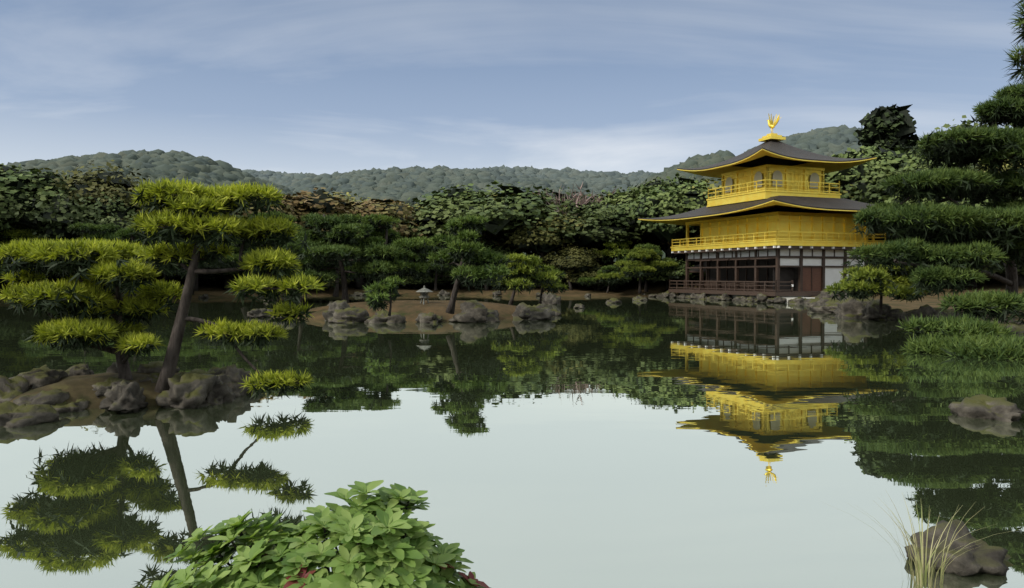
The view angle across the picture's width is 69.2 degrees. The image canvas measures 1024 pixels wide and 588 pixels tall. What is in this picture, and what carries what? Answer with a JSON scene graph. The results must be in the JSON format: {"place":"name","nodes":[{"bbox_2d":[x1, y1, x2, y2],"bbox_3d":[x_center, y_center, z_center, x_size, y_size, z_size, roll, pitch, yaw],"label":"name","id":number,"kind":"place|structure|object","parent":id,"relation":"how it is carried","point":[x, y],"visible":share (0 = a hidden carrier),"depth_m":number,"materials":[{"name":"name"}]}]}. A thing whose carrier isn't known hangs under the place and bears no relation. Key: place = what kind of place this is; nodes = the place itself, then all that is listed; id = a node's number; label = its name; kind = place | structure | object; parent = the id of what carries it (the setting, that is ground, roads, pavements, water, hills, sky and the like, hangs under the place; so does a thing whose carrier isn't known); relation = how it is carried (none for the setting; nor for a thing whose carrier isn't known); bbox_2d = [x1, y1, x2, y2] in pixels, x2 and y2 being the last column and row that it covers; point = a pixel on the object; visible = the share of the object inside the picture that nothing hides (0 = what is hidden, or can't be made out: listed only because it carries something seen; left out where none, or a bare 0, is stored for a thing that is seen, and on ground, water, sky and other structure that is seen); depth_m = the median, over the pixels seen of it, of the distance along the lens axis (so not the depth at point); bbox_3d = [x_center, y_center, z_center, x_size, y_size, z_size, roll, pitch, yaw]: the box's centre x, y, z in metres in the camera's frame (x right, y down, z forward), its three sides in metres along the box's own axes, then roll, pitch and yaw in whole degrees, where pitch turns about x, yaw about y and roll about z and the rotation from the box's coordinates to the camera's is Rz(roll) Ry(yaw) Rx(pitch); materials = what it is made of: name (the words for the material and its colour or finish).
{"place":"outdoors","nodes":[
{"label":"outdoors","id":0,"kind":"place"},
{"bbox_2d":[298,300,515,321],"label":"island","id":1,"kind":"structure","parent":0,"point":[410,310],"depth_m":32.95,"materials":[{"name":"soil"}]},
{"bbox_2d":[278,239,338,305],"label":"island pine","id":2,"kind":"object","parent":1,"relation":"on","point":[325,275],"visible":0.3,"depth_m":35.91,"materials":[{"name":"green plant"}]},
{"bbox_2d":[280,212,407,302],"bbox_3d":[-8.543,-1.828,37.207,5.963,4.847,5.417,1,2,31],"label":"island pine","id":3,"kind":"object","parent":1,"relation":"on","point":[331,244],"visible":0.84,"depth_m":36.80,"materials":[{"name":"green plant"}]},
{"bbox_2d":[329,212,437,281],"bbox_3d":[-6.913,-1.885,39.145,5.613,4.866,5.142,1,2,34],"label":"island pine","id":4,"kind":"object","parent":1,"relation":"on","point":[385,233],"visible":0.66,"depth_m":38.33,"materials":[{"name":"green plant"}]},
{"bbox_2d":[362,275,404,315],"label":"island pine","id":5,"kind":"object","parent":1,"relation":"on","point":[380,293],"visible":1,"depth_m":26.50,"materials":[{"name":"green plant"}]},
{"bbox_2d":[247,300,560,322],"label":"rocks","id":6,"kind":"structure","parent":1,"relation":"on","point":[343,311],"depth_m":30.58,"materials":[{"name":"grey stone"}]},
{"bbox_2d":[416,286,432,304],"bbox_3d":[-3.914,0.057,33.154,0.792,0.870,0.686,0,1,0],"label":"stone lantern","id":7,"kind":"object","parent":1,"relation":"on","point":[424,290],"visible":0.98,"depth_m":33.02,"materials":[{"name":"grey stone"}]},
{"bbox_2d":[427,213,515,313],"bbox_3d":[-1.518,-1.178,28.858,3.103,3.950,4.182,-1,2,-31],"label":"island pine","id":8,"kind":"object","parent":1,"relation":"on","point":[472,258],"visible":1,"depth_m":28.22,"materials":[{"name":"green plant"}]},
{"bbox_2d":[491,252,558,304],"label":"island pine","id":9,"kind":"object","parent":1,"relation":"on","point":[521,266],"visible":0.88,"depth_m":36.11,"materials":[{"name":"green plant"}]},
{"bbox_2d":[520,264,568,303],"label":"island pine","id":10,"kind":"object","parent":1,"relation":"on","point":[554,287],"visible":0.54,"depth_m":38.64,"materials":[{"name":"green plant"}]},
{"bbox_2d":[0,295,1023,587],"bbox_3d":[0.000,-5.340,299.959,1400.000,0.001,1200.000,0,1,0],"label":"pond water","id":11,"kind":"structure","parent":0,"point":[656,443],"depth_m":8.18,"materials":[{"name":"liquid"}]},
{"bbox_2d":[9,371,178,408],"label":"island","id":12,"kind":"structure","parent":11,"relation":"in","point":[78,387],"depth_m":10.95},
{"bbox_2d":[22,361,179,397],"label":"island rocks","id":13,"kind":"structure","parent":12,"relation":"on","point":[49,377],"depth_m":11.32,"materials":[{"name":"grey stone"}]},
{"bbox_2d":[0,364,256,412],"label":"rocks","id":14,"kind":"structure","parent":12,"relation":"on","point":[195,388],"depth_m":10.71,"materials":[{"name":"grey stone"}]},
{"bbox_2d":[0,236,183,379],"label":"island pine","id":15,"kind":"object","parent":14,"relation":"on","point":[101,270],"visible":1,"depth_m":10.90,"materials":[{"name":"green plant"}]},
{"bbox_2d":[125,177,325,402],"bbox_3d":[-4.238,-0.062,10.965,3.182,3.324,1.768,0,1,0],"label":"island pine","id":16,"kind":"object","parent":14,"relation":"on","point":[196,209],"visible":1,"depth_m":10.74,"materials":[{"name":"green plant"}]},
{"bbox_2d":[0,292,647,427],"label":"rocks","id":17,"kind":"object","parent":11,"relation":"in","point":[13,415],"visible":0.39,"depth_m":9.58,"materials":[{"name":"grey stone"}]},
{"bbox_2d":[827,493,1015,587],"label":"grass tuft","id":18,"kind":"object","parent":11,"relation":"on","point":[919,572],"visible":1,"depth_m":4.63,"materials":[{"name":"green plant"}]},
{"bbox_2d":[0,250,1023,320],"bbox_3d":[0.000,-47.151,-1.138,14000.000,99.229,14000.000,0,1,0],"label":"terrain","id":19,"kind":"structure","parent":0,"point":[213,289],"depth_m":72.36,"materials":[{"name":"brown soil"}]},
{"bbox_2d":[0,260,11,284],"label":"tree","id":20,"kind":"object","parent":19,"relation":"on","point":[2,268],"visible":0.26,"depth_m":56.66,"materials":[{"name":"green plant"}]},
{"bbox_2d":[0,190,24,241],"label":"tree","id":21,"kind":"object","parent":19,"relation":"on","point":[4,225],"visible":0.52,"depth_m":56.74,"materials":[{"name":"green plant"}]},
{"bbox_2d":[0,222,60,278],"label":"tree","id":22,"kind":"object","parent":19,"relation":"on","point":[24,231],"visible":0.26,"depth_m":58.16,"materials":[{"name":"green plant"}]},
{"bbox_2d":[2,236,73,279],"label":"shore pine","id":23,"kind":"object","parent":19,"relation":"on","point":[51,274],"depth_m":59.69,"materials":[{"name":"green plant"}]},
{"bbox_2d":[0,165,78,290],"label":"tree","id":24,"kind":"object","parent":19,"relation":"on","point":[21,187],"visible":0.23,"depth_m":58.02,"materials":[{"name":"green plant"}]},
{"bbox_2d":[39,168,66,281],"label":"tree","id":25,"kind":"object","parent":19,"relation":"on","point":[53,277],"depth_m":75.34,"materials":[{"name":"green plant"}]},
{"bbox_2d":[0,163,115,236],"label":"tree","id":26,"kind":"object","parent":19,"relation":"on","point":[34,211],"visible":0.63,"depth_m":57.82,"materials":[{"name":"green plant"}]},
{"bbox_2d":[20,222,120,273],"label":"shore pine","id":27,"kind":"object","parent":19,"relation":"on","point":[100,231],"visible":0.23,"depth_m":56.49,"materials":[{"name":"green plant"}]},
{"bbox_2d":[2,169,140,283],"bbox_3d":[-38.802,-5.364,66.616,18.997,10.389,16.822,-1,2,-40],"label":"tree","id":28,"kind":"object","parent":19,"relation":"on","point":[89,189],"visible":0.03,"depth_m":62.42,"materials":[{"name":"green plant"}]},
{"bbox_2d":[28,192,146,241],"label":"tree","id":29,"kind":"object","parent":19,"relation":"on","point":[117,209],"visible":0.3,"depth_m":59.11,"materials":[{"name":"green plant"}]},
{"bbox_2d":[35,159,167,218],"bbox_3d":[-36.373,-5.944,65.958,14.077,11.852,13.907,1,2,37],"label":"tree","id":30,"kind":"object","parent":19,"relation":"on","point":[106,180],"visible":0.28,"depth_m":62.44,"materials":[{"name":"green plant"}]},
{"bbox_2d":[114,225,201,296],"bbox_3d":[-26.816,-2.417,54.279,7.607,5.306,5.708,-1,2,-30],"label":"shore pine","id":31,"kind":"object","parent":19,"relation":"on","point":[122,235],"visible":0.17,"depth_m":53.67,"materials":[{"name":"green plant"}]},
{"bbox_2d":[140,272,179,283],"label":"tree","id":32,"kind":"object","parent":19,"relation":"on","point":[161,275],"visible":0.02,"depth_m":70.67,"materials":[{"name":"green plant"}]},
{"bbox_2d":[162,243,196,282],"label":"tree","id":33,"kind":"object","parent":19,"relation":"on","point":[165,277],"depth_m":66.91,"materials":[{"name":"green plant"}]},
{"bbox_2d":[167,267,208,280],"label":"tree","id":34,"kind":"object","parent":19,"relation":"on","point":[204,275],"visible":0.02,"depth_m":77.50,"materials":[{"name":"green plant"}]},
{"bbox_2d":[156,223,240,295],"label":"shore pine","id":35,"kind":"object","parent":19,"relation":"on","point":[202,265],"visible":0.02,"depth_m":60.07,"materials":[{"name":"green plant"}]},
{"bbox_2d":[146,202,253,290],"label":"tree","id":36,"kind":"object","parent":19,"relation":"on","point":[196,280],"visible":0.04,"depth_m":68.66,"materials":[{"name":"green plant"}]},
{"bbox_2d":[168,245,240,283],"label":"tree","id":37,"kind":"object","parent":19,"relation":"on","point":[172,279],"depth_m":74.44,"materials":[{"name":"green plant"}]},
{"bbox_2d":[204,266,211,283],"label":"tree","id":38,"kind":"object","parent":19,"relation":"on","point":[207,281],"depth_m":79.89,"materials":[{"name":"green plant"}]},
{"bbox_2d":[200,266,240,280],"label":"tree","id":39,"kind":"object","parent":19,"relation":"on","point":[217,276],"visible":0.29,"depth_m":72.96,"materials":[{"name":"green plant"}]},
{"bbox_2d":[232,271,246,280],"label":"tree","id":40,"kind":"object","parent":19,"relation":"on","point":[240,273],"visible":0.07,"depth_m":71.89,"materials":[{"name":"green plant"}]},
{"bbox_2d":[198,210,302,297],"bbox_3d":[-18.614,-2.889,52.818,7.300,6.388,8.359,-1,2,-35],"label":"shore pine","id":41,"kind":"object","parent":19,"relation":"on","point":[230,262],"visible":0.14,"depth_m":52.71,"materials":[{"name":"green plant"}]},
{"bbox_2d":[223,200,304,289],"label":"tree","id":42,"kind":"object","parent":19,"relation":"on","point":[229,279],"visible":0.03,"depth_m":70.77,"materials":[{"name":"green plant"}]},
{"bbox_2d":[243,223,304,295],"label":"shore pine","id":43,"kind":"object","parent":19,"relation":"on","point":[247,251],"visible":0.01,"depth_m":55.26,"materials":[{"name":"green plant"}]},
{"bbox_2d":[243,187,358,230],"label":"tree","id":44,"kind":"object","parent":19,"relation":"on","point":[317,201],"visible":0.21,"depth_m":73.70,"materials":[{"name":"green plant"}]},
{"bbox_2d":[152,480,489,587],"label":"pieris shrub","id":45,"kind":"object","parent":19,"relation":"on","point":[380,540],"visible":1,"depth_m":2.46,"materials":[{"name":"green plant"}]},
{"bbox_2d":[318,276,348,291],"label":"tree","id":46,"kind":"object","parent":19,"relation":"on","point":[329,285],"visible":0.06,"depth_m":70.87,"materials":[{"name":"green plant"}]},
{"bbox_2d":[314,237,366,296],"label":"shore pine","id":47,"kind":"object","parent":19,"relation":"on","point":[336,289],"visible":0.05,"depth_m":54.15,"materials":[{"name":"green plant"}]},
{"bbox_2d":[329,191,367,201],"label":"tree","id":48,"kind":"object","parent":19,"relation":"on","point":[348,194],"visible":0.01,"depth_m":99.11,"materials":[{"name":"green plant"}]},
{"bbox_2d":[294,194,428,288],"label":"tree","id":49,"kind":"object","parent":19,"relation":"on","point":[390,207],"visible":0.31,"depth_m":74.51,"materials":[{"name":"green plant"}]},
{"bbox_2d":[122,289,646,297],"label":"shore rocks","id":50,"kind":"object","parent":19,"relation":"on","point":[444,292],"depth_m":71.87,"materials":[{"name":"grey stone"}]},
{"bbox_2d":[395,204,453,286],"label":"tree","id":51,"kind":"object","parent":19,"relation":"on","point":[412,225],"visible":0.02,"depth_m":79.07,"materials":[{"name":"green plant"}]},
{"bbox_2d":[398,271,453,288],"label":"tree","id":52,"kind":"object","parent":19,"relation":"on","point":[427,280],"visible":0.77,"depth_m":76.58,"materials":[{"name":"green plant"}]},
{"bbox_2d":[409,245,452,288],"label":"tree","id":53,"kind":"object","parent":19,"relation":"on","point":[427,274],"visible":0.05,"depth_m":77.76,"materials":[{"name":"green plant"}]},
{"bbox_2d":[3,124,861,205],"bbox_3d":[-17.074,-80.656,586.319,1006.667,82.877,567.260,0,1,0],"label":"forested hills","id":54,"kind":"structure","parent":19,"relation":"on","point":[394,183],"depth_m":492.43,"materials":[{"name":"green plant"}]},
{"bbox_2d":[415,246,455,290],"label":"tree","id":55,"kind":"object","parent":19,"relation":"on","point":[437,267],"visible":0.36,"depth_m":74.70,"materials":[{"name":"green plant"}]},
{"bbox_2d":[436,235,504,286],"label":"tree","id":56,"kind":"object","parent":19,"relation":"on","point":[494,241],"visible":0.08,"depth_m":79.22,"materials":[{"name":"green plant"}]},
{"bbox_2d":[453,239,515,290],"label":"tree","id":57,"kind":"object","parent":19,"relation":"on","point":[492,246],"visible":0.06,"depth_m":75.58,"materials":[{"name":"green plant"}]},
{"bbox_2d":[397,180,577,287],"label":"tree","id":58,"kind":"object","parent":19,"relation":"on","point":[498,211],"visible":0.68,"depth_m":74.84,"materials":[{"name":"green plant"}]},
{"bbox_2d":[478,190,536,278],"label":"tree","id":59,"kind":"object","parent":19,"relation":"on","point":[494,235],"visible":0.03,"depth_m":79.28,"materials":[{"name":"green plant"}]},
{"bbox_2d":[525,193,550,255],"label":"tree","id":60,"kind":"object","parent":19,"relation":"on","point":[529,249],"depth_m":89.18,"materials":[{"name":"green plant"}]},
{"bbox_2d":[485,187,597,260],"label":"tree","id":61,"kind":"object","parent":19,"relation":"on","point":[566,203],"visible":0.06,"depth_m":78.30,"materials":[{"name":"green plant"}]},
{"bbox_2d":[514,263,572,279],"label":"tree","id":62,"kind":"object","parent":19,"relation":"on","point":[564,269],"depth_m":78.77,"materials":[{"name":"green plant"}]},
{"bbox_2d":[496,201,607,288],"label":"tree","id":63,"kind":"object","parent":19,"relation":"on","point":[541,243],"visible":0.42,"depth_m":73.59,"materials":[{"name":"green plant"}]},
{"bbox_2d":[519,182,616,285],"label":"tree","id":64,"kind":"object","parent":19,"relation":"on","point":[583,201],"visible":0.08,"depth_m":79.50,"materials":[{"name":"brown plant"}]},
{"bbox_2d":[540,243,603,289],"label":"tree","id":65,"kind":"object","parent":19,"relation":"on","point":[571,257],"visible":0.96,"depth_m":73.00,"materials":[{"name":"green plant"}]},
{"bbox_2d":[500,202,655,286],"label":"tree","id":66,"kind":"object","parent":19,"relation":"on","point":[595,233],"visible":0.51,"depth_m":74.12,"materials":[{"name":"green plant"}]},
{"bbox_2d":[561,263,629,289],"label":"tree","id":67,"kind":"object","parent":19,"relation":"on","point":[590,272],"visible":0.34,"depth_m":72.89,"materials":[{"name":"green plant"}]},
{"bbox_2d":[567,268,623,289],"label":"tree","id":68,"kind":"object","parent":19,"relation":"on","point":[595,287],"visible":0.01,"depth_m":74.93,"materials":[{"name":"green plant"}]},
{"bbox_2d":[577,265,631,292],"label":"tree","id":69,"kind":"object","parent":19,"relation":"on","point":[605,270],"visible":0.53,"depth_m":70.98,"materials":[{"name":"green plant"}]},
{"bbox_2d":[589,240,632,289],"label":"tree","id":70,"kind":"object","parent":19,"relation":"on","point":[613,250],"visible":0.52,"depth_m":74.20,"materials":[{"name":"green plant"}]},
{"bbox_2d":[587,191,660,259],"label":"tree","id":71,"kind":"object","parent":19,"relation":"on","point":[607,198],"visible":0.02,"depth_m":80.18,"materials":[{"name":"green plant"}]},
{"bbox_2d":[587,184,673,284],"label":"tree","id":72,"kind":"object","parent":19,"relation":"on","point":[652,236],"visible":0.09,"depth_m":77.40,"materials":[{"name":"green plant"}]},
{"bbox_2d":[594,247,677,293],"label":"tree","id":73,"kind":"object","parent":19,"relation":"on","point":[634,266],"visible":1,"depth_m":67.73,"materials":[{"name":"green plant"}]},
{"bbox_2d":[616,243,663,291],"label":"tree","id":74,"kind":"object","parent":19,"relation":"on","point":[655,250],"visible":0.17,"depth_m":71.50,"materials":[{"name":"green plant"}]},
{"bbox_2d":[638,257,679,290],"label":"tree","id":75,"kind":"object","parent":19,"relation":"on","point":[661,259],"visible":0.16,"depth_m":71.89,"materials":[{"name":"green plant"}]},
{"bbox_2d":[605,178,720,286],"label":"tree","id":76,"kind":"object","parent":19,"relation":"on","point":[681,199],"visible":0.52,"depth_m":72.52,"materials":[{"name":"green plant"}]},
{"bbox_2d":[640,234,692,248],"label":"tree","id":77,"kind":"object","parent":19,"relation":"on","point":[660,245],"visible":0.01,"depth_m":82.22,"materials":[{"name":"green plant"}]},
{"bbox_2d":[614,172,719,285],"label":"tree","id":78,"kind":"object","parent":19,"relation":"on","point":[647,233],"visible":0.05,"depth_m":78.34,"materials":[{"name":"green plant"}]},
{"bbox_2d":[642,259,705,288],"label":"tree","id":79,"kind":"object","parent":19,"relation":"on","point":[672,274],"visible":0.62,"depth_m":69.10,"materials":[{"name":"green plant"}]},
{"bbox_2d":[660,246,693,265],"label":"tree","id":80,"kind":"object","parent":19,"relation":"on","point":[692,263],"depth_m":90.42,"materials":[{"name":"green plant"}]},
{"bbox_2d":[661,233,699,245],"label":"tree","id":81,"kind":"object","parent":19,"relation":"on","point":[695,235],"visible":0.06,"depth_m":74.21,"materials":[{"name":"green plant"}]},
{"bbox_2d":[648,291,807,303],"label":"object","id":82,"kind":"structure","parent":19,"relation":"on","point":[761,297],"depth_m":56.67,"materials":[{"name":"grey stone"}]},
{"bbox_2d":[638,114,885,302],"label":"golden pavilion","id":83,"kind":"structure","parent":19,"relation":"on","point":[796,237],"depth_m":57.90,"materials":[{"name":"gold metal"}]},
{"bbox_2d":[688,175,854,213],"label":"tree","id":84,"kind":"object","parent":19,"relation":"on","point":[716,182],"visible":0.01,"depth_m":71.56,"materials":[{"name":"green plant"}]},
{"bbox_2d":[824,145,925,201],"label":"tree","id":85,"kind":"object","parent":19,"relation":"on","point":[884,161],"visible":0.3,"depth_m":66.52,"materials":[{"name":"green plant"}]},
{"bbox_2d":[823,263,933,314],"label":"bank pine","id":86,"kind":"object","parent":19,"relation":"on","point":[863,282],"visible":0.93,"depth_m":30.40,"materials":[{"name":"green plant"}]},
{"bbox_2d":[807,290,958,321],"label":"bank rocks","id":87,"kind":"structure","parent":19,"relation":"on","point":[850,308],"depth_m":33.28,"materials":[{"name":"grey stone"}]},
{"bbox_2d":[853,104,919,156],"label":"tree","id":88,"kind":"object","parent":19,"relation":"on","point":[893,126],"visible":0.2,"depth_m":77.85,"materials":[{"name":"green plant"}]},
{"bbox_2d":[840,160,981,203],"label":"tree","id":89,"kind":"object","parent":19,"relation":"on","point":[868,191],"visible":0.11,"depth_m":63.71,"materials":[{"name":"green plant"}]},
{"bbox_2d":[874,159,961,195],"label":"tree","id":90,"kind":"object","parent":19,"relation":"on","point":[908,167],"depth_m":63.70,"materials":[{"name":"green plant"}]},
{"bbox_2d":[841,80,1023,359],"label":"bank pine","id":91,"kind":"object","parent":19,"relation":"on","point":[991,232],"visible":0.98,"depth_m":25.86,"materials":[{"name":"green plant"}]},
{"bbox_2d":[868,193,1023,289],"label":"tree","id":92,"kind":"object","parent":19,"relation":"on","point":[910,201],"visible":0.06,"depth_m":56.48,"materials":[{"name":"green plant"}]},
{"bbox_2d":[901,115,1005,243],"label":"tree","id":93,"kind":"object","parent":19,"relation":"on","point":[963,124],"visible":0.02,"depth_m":74.05,"materials":[{"name":"green plant"}]},
{"bbox_2d":[905,394,1023,575],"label":"rocks","id":94,"kind":"object","parent":19,"relation":"on","point":[981,556],"visible":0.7,"depth_m":4.94,"materials":[{"name":"grey stone"}]},
{"bbox_2d":[967,262,1023,286],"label":"tree","id":95,"kind":"object","parent":19,"relation":"on","point":[998,272],"visible":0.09,"depth_m":55.09,"materials":[{"name":"green plant"}]},
{"bbox_2d":[1003,120,1023,129],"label":"tree","id":96,"kind":"object","parent":19,"relation":"on","point":[1016,125],"visible":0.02,"depth_m":82.43,"materials":[{"name":"green plant"}]},
{"bbox_2d":[1018,270,1023,285],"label":"tree","id":97,"kind":"object","parent":19,"relation":"on","point":[1020,281],"depth_m":57.21,"materials":[{"name":"green plant"}]},
{"bbox_2d":[0,0,1023,174],"label":"sky","id":98,"kind":"structure","parent":0,"point":[318,87],"materials":[{"name":"blue"}]},
{"bbox_2d":[955,315,1023,339],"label":"rocks","id":99,"kind":"object","parent":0,"point":[1016,326],"visible":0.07,"depth_m":22.30,"materials":[{"name":"grey stone"}]},
{"bbox_2d":[1001,0,1023,88],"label":"pine spray","id":100,"kind":"object","parent":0,"point":[1016,57],"visible":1,"depth_m":7.14,"materials":[{"name":"green plant"}]}
]}

